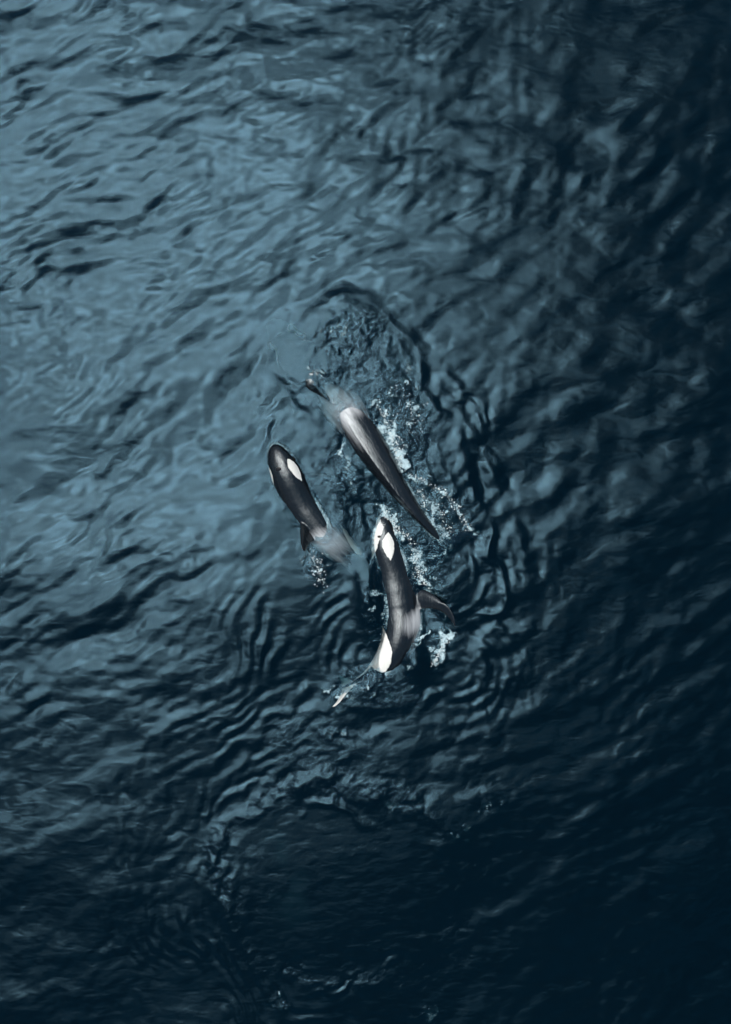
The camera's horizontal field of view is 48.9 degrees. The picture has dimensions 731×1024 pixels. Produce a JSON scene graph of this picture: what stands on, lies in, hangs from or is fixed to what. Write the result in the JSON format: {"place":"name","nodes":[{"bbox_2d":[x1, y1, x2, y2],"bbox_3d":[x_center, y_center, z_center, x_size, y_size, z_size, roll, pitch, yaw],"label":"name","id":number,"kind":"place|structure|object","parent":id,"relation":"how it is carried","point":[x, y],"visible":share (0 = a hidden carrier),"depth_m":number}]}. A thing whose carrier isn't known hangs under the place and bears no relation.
{"place":"outdoors","nodes":[
{"label":"outdoors","id":0,"kind":"place"},
{"bbox_2d":[0,0,730,1023],"bbox_3d":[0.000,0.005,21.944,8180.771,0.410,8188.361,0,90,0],"label":"water","id":1,"kind":"structure","parent":0,"point":[492,238],"depth_m":22.00},
{"bbox_2d":[268,444,326,551],"bbox_3d":[-0.833,0.688,22.763,1.764,2.761,6.084,-32,90,0],"label":"orca","id":2,"kind":"object","parent":1,"relation":"in","point":[290,483],"visible":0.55,"depth_m":21.82},
{"bbox_2d":[308,548,327,592],"bbox_3d":[-1.273,1.584,21.893,0.688,0.185,1.240,-32,90,0],"label":"foam","id":3,"kind":"object","parent":1,"relation":"on","point":[317,567],"visible":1,"depth_m":21.93},
{"bbox_2d":[305,380,439,539],"bbox_3d":[-0.075,-2.184,23.273,2.469,3.674,8.950,-33,90,0],"label":"orca","id":4,"kind":"object","parent":1,"relation":"in","point":[366,440],"visible":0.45,"depth_m":21.77},
{"bbox_2d":[333,517,454,706],"bbox_3d":[1.068,2.898,22.564,2.750,1.992,5.441,13,90,0],"label":"orca","id":5,"kind":"object","parent":1,"relation":"in","point":[405,604],"visible":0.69,"depth_m":21.88},
{"bbox_2d":[380,510,411,539],"bbox_3d":[0.814,0.361,21.939,1.016,0.181,0.719,10,90,0],"label":"foam","id":6,"kind":"object","parent":1,"relation":"on","point":[396,527],"visible":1,"depth_m":21.97},
{"bbox_2d":[376,382,427,470],"bbox_3d":[0.999,-2.305,21.927,1.415,0.174,2.615,0,90,0],"label":"foam","id":7,"kind":"object","parent":1,"relation":"on","point":[389,433],"visible":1,"depth_m":21.97},
{"bbox_2d":[410,543,428,588],"bbox_3d":[1.387,1.452,21.943,0.443,0.174,1.441,-16,90,0],"label":"foam","id":8,"kind":"object","parent":1,"relation":"on","point":[418,568],"visible":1,"depth_m":21.98},
{"bbox_2d":[410,474,468,530],"bbox_3d":[1.974,-0.240,21.939,0.929,0.179,2.342,-38,90,0],"label":"foam","id":9,"kind":"object","parent":1,"relation":"on","point":[438,504],"visible":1,"depth_m":21.98},
{"bbox_2d":[430,635,449,666],"bbox_3d":[2.073,3.791,21.954,0.280,0.206,1.044,26,90,0],"label":"foam","id":10,"kind":"object","parent":1,"relation":"on","point":[435,659],"visible":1,"depth_m":21.99}
]}

